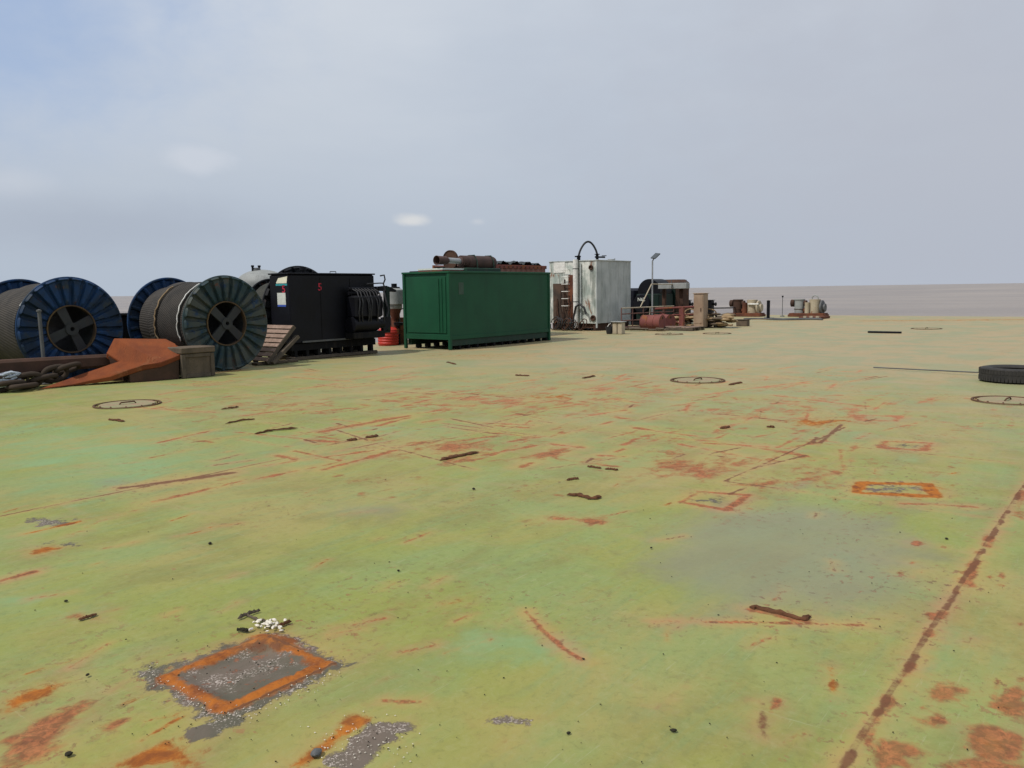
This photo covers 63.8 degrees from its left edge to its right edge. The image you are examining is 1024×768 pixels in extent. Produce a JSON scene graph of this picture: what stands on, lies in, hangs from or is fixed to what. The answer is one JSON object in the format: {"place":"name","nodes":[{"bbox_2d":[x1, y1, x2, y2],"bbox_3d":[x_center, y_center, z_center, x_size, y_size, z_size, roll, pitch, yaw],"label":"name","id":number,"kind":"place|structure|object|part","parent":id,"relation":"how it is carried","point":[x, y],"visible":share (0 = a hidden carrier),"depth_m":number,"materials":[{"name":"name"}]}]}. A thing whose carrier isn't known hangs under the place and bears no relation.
{"place":"outdoors","nodes":[
{"label":"outdoors","id":0,"kind":"place"},
{"bbox_2d":[120,313,129,338],"bbox_3d":[-9.213,-1.254,21.185,1.000,1.360,2.400,4,8,38],"label":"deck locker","id":1,"kind":"object","parent":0,"point":[125,328],"depth_m":20.11,"materials":[{"name":"black metal"}]},
{"bbox_2d":[0,315,1023,767],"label":"deck","id":2,"kind":"structure","parent":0,"point":[868,479],"depth_m":5.29,"materials":[{"name":"green paint"}]},
{"bbox_2d":[0,362,81,392],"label":"anchor chain","id":3,"kind":"object","parent":2,"relation":"on","point":[60,372],"visible":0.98,"depth_m":15.34,"materials":[{"name":"metal"}]},
{"bbox_2d":[0,371,20,387],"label":"rope coil","id":4,"kind":"object","parent":3,"relation":"on","point":[12,375],"visible":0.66,"depth_m":14.90,"materials":[{"name":"white fabric"}]},
{"bbox_2d":[36,309,52,384],"bbox_3d":[-9.165,-0.727,16.066,0.240,1.470,0.240,4,8,38],"label":"steel post","id":5,"kind":"object","parent":2,"relation":"on","point":[40,327],"visible":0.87,"depth_m":16.00,"materials":[{"name":"grey metal"}]},
{"bbox_2d":[0,277,122,380],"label":"cable reel","id":6,"kind":"object","parent":2,"relation":"on","point":[80,316],"visible":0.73,"depth_m":16.75,"materials":[{"name":"blue paint"}]},
{"bbox_2d":[65,751,72,756],"bbox_3d":[-1.653,1.379,3.067,0.029,0.017,0.026,-2,7,-14],"label":"stone","id":7,"kind":"object","parent":2,"relation":"on","point":[68,753],"visible":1,"depth_m":3.06,"materials":[{"name":"grey stone"}]},
{"bbox_2d":[78,613,96,619],"bbox_3d":[-2.260,1.234,4.383,0.031,0.018,0.101,4,8,38],"label":"rust flake","id":8,"kind":"object","parent":2,"relation":"on","point":[87,616],"visible":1,"depth_m":4.37,"materials":[{"name":"brown metal"}]},
{"bbox_2d":[0,338,180,388],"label":"anchor","id":9,"kind":"object","parent":2,"relation":"on","point":[134,360],"visible":0.88,"depth_m":16.44,"materials":[{"name":"orange paint"}]},
{"bbox_2d":[92,399,161,408],"bbox_3d":[-6.064,0.299,12.970,1.000,0.057,1.000,4,8,38],"label":"manhole cover","id":10,"kind":"object","parent":2,"relation":"on","point":[120,404],"visible":1,"depth_m":12.91,"materials":[{"name":"beige metal"}]},
{"bbox_2d":[168,345,214,378],"bbox_3d":[-6.714,-0.473,17.240,0.560,0.630,0.780,4,8,38],"label":"timber crate","id":11,"kind":"object","parent":2,"relation":"on","point":[196,360],"visible":0.92,"depth_m":17.06,"materials":[{"name":"wood"}]},
{"bbox_2d":[127,275,266,370],"bbox_3d":[-7.313,-1.424,19.123,2.510,2.142,2.142,4,8,38],"label":"cable reel","id":12,"kind":"object","parent":2,"relation":"on","point":[225,316],"visible":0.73,"depth_m":18.54,"materials":[{"name":"teal paint"}]},
{"bbox_2d":[225,418,253,423],"bbox_3d":[-3.671,0.489,11.071,0.067,0.023,0.474,4,8,38],"label":"steel rod","id":13,"kind":"object","parent":2,"relation":"on","point":[239,420],"visible":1,"depth_m":11.08,"materials":[{"name":"brown metal"}]},
{"bbox_2d":[237,627,248,631],"bbox_3d":[-1.368,1.243,4.178,0.072,0.019,0.028,1,7,15],"label":"timber splinter","id":14,"kind":"object","parent":2,"relation":"on","point":[242,629],"visible":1,"depth_m":4.17,"materials":[{"name":"black wood"}]},
{"bbox_2d":[238,609,259,618],"bbox_3d":[-1.403,1.218,4.381,0.022,0.024,0.141,4,8,38],"label":"timber splinter","id":15,"kind":"object","parent":2,"relation":"on","point":[249,612],"visible":1,"depth_m":4.38,"materials":[{"name":"wood"}]},
{"bbox_2d":[243,613,268,621],"bbox_3d":[-1.352,1.227,4.329,0.233,0.018,0.027,4,8,35],"label":"timber splinter","id":16,"kind":"object","parent":2,"relation":"on","point":[256,618],"visible":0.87,"depth_m":4.32,"materials":[{"name":"wood"}]},
{"bbox_2d":[239,265,277,352],"bbox_3d":[-7.151,-2.147,23.677,1.460,2.510,1.460,4,8,38],"label":"storage tank","id":17,"kind":"object","parent":2,"relation":"on","point":[254,276],"visible":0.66,"depth_m":23.03,"materials":[{"name":"white metal"}]},
{"bbox_2d":[248,618,286,631],"bbox_3d":[-1.251,1.236,4.225,0.186,0.025,0.153,-1,7,-2],"label":"shell pile","id":18,"kind":"object","parent":2,"relation":"on","point":[267,623],"visible":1,"depth_m":4.22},
{"bbox_2d":[253,325,295,363],"bbox_3d":[-6.015,-0.988,20.287,1.066,0.902,0.909,4,8,38],"label":"wooden pallet","id":19,"kind":"object","parent":2,"relation":"on","point":[277,331],"visible":0.63,"depth_m":20.10,"materials":[{"name":"brown wood"}]},
{"bbox_2d":[252,359,297,364],"bbox_3d":[-5.812,-0.537,20.203,0.250,0.060,1.200,4,8,38],"label":"wooden plank","id":20,"kind":"object","parent":2,"relation":"on","point":[278,361],"visible":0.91,"depth_m":20.20,"materials":[{"name":"wood"}]},
{"bbox_2d":[255,427,295,433],"bbox_3d":[-2.955,0.569,10.269,0.594,0.026,0.087,-7,9,-42],"label":"steel rod","id":21,"kind":"object","parent":2,"relation":"on","point":[267,430],"visible":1,"depth_m":10.28,"materials":[{"name":"brown metal"}]},
{"bbox_2d":[140,660,419,766],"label":"paint chips","id":22,"kind":"object","parent":2,"relation":"on","point":[284,703],"visible":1,"depth_m":3.35,"materials":[{"name":"grey paint"}]},
{"bbox_2d":[252,266,316,354],"bbox_3d":[-6.185,-1.979,22.486,1.410,2.452,2.452,4,8,38],"label":"cable reel","id":23,"kind":"object","parent":2,"relation":"on","point":[261,288],"visible":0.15,"depth_m":21.78,"materials":[{"name":"black paint"}]},
{"bbox_2d":[277,619,291,626],"bbox_3d":[-1.176,1.233,4.249,0.023,0.018,0.088,4,8,38],"label":"timber splinter","id":24,"kind":"object","parent":2,"relation":"on","point":[285,622],"visible":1,"depth_m":4.25,"materials":[{"name":"brown wood"}]},
{"bbox_2d":[270,335,299,363],"bbox_3d":[-5.520,-0.842,20.012,0.124,0.660,0.893,3,8,33],"label":"wooden plank","id":25,"kind":"object","parent":2,"relation":"on","point":[285,349],"visible":1,"depth_m":19.97,"materials":[{"name":"wood"}]},
{"bbox_2d":[310,748,321,756],"bbox_3d":[-0.723,1.364,3.044,0.046,0.028,0.042,-5,8,-34],"label":"stone","id":26,"kind":"object","parent":2,"relation":"on","point":[316,752],"visible":1,"depth_m":3.03,"materials":[{"name":"grey stone"}]},
{"bbox_2d":[268,267,377,359],"bbox_3d":[-5.033,-1.933,22.105,0.870,2.380,2.950,4,8,38],"label":"engine housing","id":27,"kind":"object","parent":2,"relation":"on","point":[311,308],"visible":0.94,"depth_m":21.43,"materials":[{"name":"black paint"}]},
{"bbox_2d":[345,274,395,338],"bbox_3d":[-3.767,-2.152,22.688,0.569,1.728,1.920,4,8,38],"label":"hydraulic unit","id":28,"kind":"object","parent":27,"relation":"attached to","point":[367,307],"visible":1,"depth_m":22.23,"materials":[{"name":"black paint"}]},
{"bbox_2d":[378,327,398,345],"bbox_3d":[-3.986,-1.588,26.455,0.670,0.680,0.670,4,8,38],"label":"plastic drum","id":29,"kind":"object","parent":2,"relation":"on","point":[390,339],"visible":0.67,"depth_m":26.20,"materials":[{"name":"red paint"}]},
{"bbox_2d":[390,284,402,344],"bbox_3d":[-3.798,-2.268,26.705,0.579,1.970,0.689,-1,6,0],"label":"air cleaner","id":30,"kind":"object","parent":2,"relation":"on","point":[396,301],"visible":0.77,"depth_m":26.47,"materials":[{"name":"grey paint"}]},
{"bbox_2d":[391,317,403,343],"bbox_3d":[-3.806,-1.761,27.161,0.624,0.860,0.624,4,8,38],"label":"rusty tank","id":31,"kind":"object","parent":2,"relation":"on","point":[401,332],"visible":0.17,"depth_m":26.95,"materials":[{"name":"metal"}]},
{"bbox_2d":[440,451,477,459],"bbox_3d":[-0.557,0.734,8.528,0.087,0.024,0.556,5,9,43],"label":"rust flake","id":32,"kind":"object","parent":2,"relation":"on","point":[456,455],"visible":1,"depth_m":8.51,"materials":[{"name":"brown metal"}]},
{"bbox_2d":[401,250,550,349],"bbox_3d":[-1.008,-2.755,26.245,1.930,2.960,5.070,4,8,38],"label":"generator container","id":33,"kind":"object","parent":2,"relation":"on","point":[478,300],"visible":0.97,"depth_m":24.92,"materials":[{"name":"green metal"}]},
{"bbox_2d":[406,277,446,332],"bbox_3d":[-2.543,-2.330,24.305,1.580,1.640,0.046,4,8,38],"label":"door","id":34,"kind":"structure","parent":33,"relation":"in","point":[426,296],"depth_m":24.29,"materials":[{"name":"green paint"}]},
{"bbox_2d":[418,268,463,271],"bbox_3d":[-2.145,-3.436,24.849,1.015,0.100,0.970,4,8,38],"label":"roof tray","id":35,"kind":"object","parent":33,"relation":"on","point":[440,269],"visible":0.73,"depth_m":24.50,"materials":[{"name":"grey metal"}]},
{"bbox_2d":[432,265,546,271],"bbox_3d":[-0.703,-2.995,29.904,1.598,2.600,4.590,4,8,38],"label":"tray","id":36,"kind":"object","parent":2,"relation":"on","point":[518,268],"visible":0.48,"depth_m":29.70,"materials":[{"name":"red paint"}]},
{"bbox_2d":[34,462,998,764],"bbox_3d":[-0.397,1.079,5.581,7.917,0.006,5.525,0,7,5],"label":"grit","id":37,"kind":"object","parent":2,"relation":"on","point":[484,694],"visible":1,"depth_m":3.53,"materials":[{"name":"grey gravel"}]},
{"bbox_2d":[550,316,586,329],"bbox_3d":[2.321,-2.508,33.982,1.827,0.584,0.348,4,8,36],"label":"hose bundle","id":38,"kind":"object","parent":2,"relation":"on","point":[566,328],"visible":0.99,"depth_m":33.98,"materials":[{"name":"black rubber"}]},
{"bbox_2d":[567,492,601,498],"bbox_3d":[0.587,0.916,6.775,0.292,0.025,0.111,2,7,25],"label":"rust flake","id":39,"kind":"object","parent":2,"relation":"on","point":[585,496],"visible":1,"depth_m":6.76,"materials":[{"name":"brown metal"}]},
{"bbox_2d":[549,241,630,330],"bbox_3d":[3.297,-4.200,35.150,2.410,3.692,2.984,4,8,38],"label":"water tank","id":40,"kind":"object","parent":2,"relation":"on","point":[599,290],"visible":0.98,"depth_m":34.23,"materials":[{"name":"white metal"}]},
{"bbox_2d":[573,303,586,328],"bbox_3d":[2.787,-2.777,33.854,0.708,1.117,0.130,5,8,40],"label":"hose","id":41,"kind":"object","parent":40,"relation":"hanging from","point":[582,306],"visible":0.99,"depth_m":33.84,"materials":[{"name":"black rubber"}]},
{"bbox_2d":[605,323,612,333],"bbox_3d":[3.709,-2.112,31.311,0.300,0.401,0.300,4,8,38],"label":"bucket","id":42,"kind":"object","parent":2,"relation":"on","point":[609,330],"visible":1,"depth_m":31.21,"materials":[{"name":"black rubber"}]},
{"bbox_2d":[611,321,626,333],"bbox_3d":[4.042,-2.135,31.142,0.490,0.475,0.350,4,8,38],"label":"steel bitt","id":43,"kind":"object","parent":2,"relation":"on","point":[618,327],"visible":1,"depth_m":31.04,"materials":[{"name":"beige paint"}]},
{"bbox_2d":[625,327,668,330],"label":"timber offcuts","id":44,"kind":"object","parent":2,"relation":"on","point":[639,328],"visible":0.93,"depth_m":32.86,"materials":[{"name":"wood"}]},
{"bbox_2d":[621,284,673,326],"bbox_3d":[6.192,-3.387,35.563,0.364,1.900,4.831,5,9,41],"label":"pipe railing","id":45,"kind":"object","parent":2,"relation":"on","point":[643,312],"visible":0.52,"depth_m":35.03,"materials":[{"name":"metal"}]},
{"bbox_2d":[628,279,672,324],"bbox_3d":[6.142,-3.891,38.979,2.650,2.130,1.653,4,8,38],"label":"mooring winch","id":46,"kind":"object","parent":2,"relation":"on","point":[638,295],"visible":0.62,"depth_m":38.18,"materials":[{"name":"blue paint"}]},
{"bbox_2d":[639,315,665,328],"bbox_3d":[5.721,-2.498,33.388,0.888,0.632,0.633,4,8,38],"label":"oil drum","id":47,"kind":"object","parent":2,"relation":"on","point":[652,321],"visible":0.84,"depth_m":33.17,"materials":[{"name":"red paint"}]},
{"bbox_2d":[651,253,659,314],"bbox_3d":[6.208,-4.101,35.934,0.420,3.233,0.340,-4,7,-26],"label":"flood light","id":48,"kind":"object","parent":2,"relation":"on","point":[655,256],"visible":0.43,"depth_m":35.84,"materials":[{"name":"metal"}]},
{"bbox_2d":[654,314,675,325],"bbox_3d":[6.348,-2.627,34.524,0.612,0.612,0.888,-5,8,-33],"label":"oil drum","id":49,"kind":"object","parent":2,"relation":"on","point":[670,320],"visible":0.34,"depth_m":34.17,"materials":[{"name":"red paint"}]},
{"bbox_2d":[656,333,681,334],"bbox_3d":[5.816,-1.865,30.455,1.040,0.057,1.040,4,8,38],"label":"manhole cover","id":50,"kind":"object","parent":2,"relation":"on","point":[669,334],"visible":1,"depth_m":30.30,"materials":[{"name":"beige metal"}]},
{"bbox_2d":[658,280,689,313],"bbox_3d":[7.335,-3.660,37.148,1.400,2.050,0.500,4,8,38],"label":"pipe support","id":51,"kind":"object","parent":2,"relation":"on","point":[681,287],"visible":0.77,"depth_m":36.98,"materials":[{"name":"metal"}]},
{"bbox_2d":[655,306,693,325],"bbox_3d":[6.908,-2.820,34.715,1.646,0.945,0.812,-4,7,-29],"label":"pipe gantry","id":52,"kind":"object","parent":2,"relation":"on","point":[681,315],"visible":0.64,"depth_m":34.60,"materials":[{"name":"red metal"}]},
{"bbox_2d":[666,279,688,313],"bbox_3d":[7.597,-3.985,39.744,1.700,2.100,1.350,4,8,38],"label":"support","id":53,"kind":"object","parent":2,"relation":"on","point":[675,292],"visible":0.09,"depth_m":38.91,"materials":[{"name":"metal"}]},
{"bbox_2d":[664,326,704,330],"bbox_3d":[6.830,-2.260,33.377,1.620,0.138,1.100,4,8,38],"label":"wooden pallet","id":54,"kind":"object","parent":2,"relation":"on","point":[681,328],"visible":0.88,"depth_m":32.94,"materials":[{"name":"brown wood"}]},
{"bbox_2d":[670,377,724,382],"bbox_3d":[3.421,-0.088,15.161,1.000,0.057,1.000,4,8,38],"label":"manhole cover","id":55,"kind":"object","parent":2,"relation":"on","point":[697,380],"visible":1,"depth_m":15.10,"materials":[{"name":"beige metal"}]},
{"bbox_2d":[693,293,708,327],"bbox_3d":[7.978,-3.108,34.768,0.510,1.475,0.525,4,8,38],"label":"tan locker","id":56,"kind":"object","parent":2,"relation":"on","point":[700,316],"visible":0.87,"depth_m":34.59,"materials":[{"name":"metal"}]},
{"bbox_3d":[7.826,-3.122,34.571,0.350,1.150,0.033,4,8,38],"label":"door","id":57,"kind":"part","parent":56,"relation":"part of","materials":[{"name":"beige paint"}]},
{"bbox_2d":[673,308,738,327],"bbox_3d":[8.201,-2.855,35.484,3.288,0.850,1.267,4,8,38],"label":"rope heap","id":58,"kind":"object","parent":2,"relation":"on","point":[716,321],"visible":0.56,"depth_m":34.75,"materials":[{"name":"fabric"}]},
{"bbox_2d":[689,300,735,316],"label":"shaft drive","id":59,"kind":"structure","parent":2,"relation":"on","point":[711,303],"depth_m":40.58,"materials":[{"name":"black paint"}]},
{"bbox_2d":[703,332,731,333],"bbox_3d":[7.596,-1.891,30.460,1.040,0.057,1.040,4,8,38],"label":"manhole cover","id":60,"kind":"object","parent":2,"relation":"on","point":[717,333],"visible":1,"depth_m":30.36,"materials":[{"name":"beige metal"}]},
{"bbox_2d":[729,299,765,316],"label":"deck winch","id":61,"kind":"object","parent":2,"relation":"on","point":[751,308],"visible":0.98,"depth_m":47.40,"materials":[{"name":"metal"}]},
{"bbox_2d":[766,300,769,317],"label":"iron post","id":62,"kind":"object","parent":2,"relation":"on","point":[768,309],"visible":0.97,"depth_m":42.64,"materials":[{"name":"black metal"}]},
{"bbox_2d":[749,605,810,619],"bbox_3d":[1.402,1.187,4.313,0.311,0.020,0.077,4,8,38],"label":"rust flake","id":63,"kind":"object","parent":2,"relation":"on","point":[784,613],"visible":1,"depth_m":4.29,"materials":[{"name":"brown metal"}]},
{"bbox_2d":[744,317,822,319],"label":"black hose","id":64,"kind":"object","parent":2,"relation":"on","point":[770,318],"visible":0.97,"depth_m":41.86,"materials":[{"name":"grey rubber"}]},
{"bbox_2d":[788,295,828,316],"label":"deck winch","id":65,"kind":"object","parent":2,"relation":"on","point":[815,307],"visible":0.99,"depth_m":45.63,"materials":[{"name":"metal"}]},
{"bbox_2d":[799,316,829,318],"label":"rusty plate","id":66,"kind":"object","parent":2,"relation":"on","point":[823,317],"visible":0.72,"depth_m":42.52,"materials":[{"name":"metal"}]},
{"bbox_2d":[868,331,901,332],"bbox_3d":[13.258,-1.846,29.267,1.100,0.060,0.180,4,8,38],"label":"black plank","id":67,"kind":"object","parent":2,"relation":"on","point":[884,331],"visible":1,"depth_m":29.18,"materials":[{"name":"paint"}]},
{"bbox_2d":[873,367,978,372],"bbox_3d":[8.144,-0.291,15.874,0.232,0.114,2.388,-5,8,-34],"label":"wire rope","id":68,"kind":"object","parent":2,"relation":"on","point":[927,369],"visible":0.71,"depth_m":16.07,"materials":[{"name":"grey metal"}]},
{"bbox_2d":[911,327,941,328],"bbox_3d":[15.958,-2.149,31.657,1.100,0.057,1.100,4,8,38],"label":"manhole cover","id":69,"kind":"object","parent":2,"relation":"on","point":[926,328],"visible":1,"depth_m":31.66,"materials":[{"name":"beige metal"}]},
{"bbox_2d":[971,395,1023,404],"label":"manhole cover","id":70,"kind":"object","parent":2,"relation":"on","point":[1010,400],"visible":1,"depth_m":11.97,"materials":[{"name":"beige metal"}]},
{"bbox_2d":[978,364,1023,383],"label":"tyre","id":71,"kind":"object","parent":2,"relation":"on","point":[1007,373],"visible":1,"depth_m":14.06,"materials":[{"name":"rubber"}]},
{"bbox_2d":[0,0,1023,295],"label":"sky","id":72,"kind":"structure","parent":0,"point":[738,143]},
{"bbox_2d":[497,261,540,265],"bbox_3d":[-0.361,-4.424,30.255,1.300,0.196,3.200,4,8,38],"label":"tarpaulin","id":73,"kind":"object","parent":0,"point":[514,263],"visible":0.47,"depth_m":30.04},
{"bbox_2d":[111,283,1023,341],"bbox_3d":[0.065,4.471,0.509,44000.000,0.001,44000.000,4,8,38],"label":"sea","id":74,"kind":"structure","parent":0,"point":[1000,300],"depth_m":286.13,"materials":[{"name":"liquid"}]},
{"bbox_2d":[736,319,750,325],"bbox_3d":[10.105,-2.685,35.991,0.560,0.295,0.360,4,8,38],"label":"wooden block","id":75,"kind":"object","parent":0,"point":[743,322],"depth_m":35.85,"materials":[{"name":"wood"}]}
]}

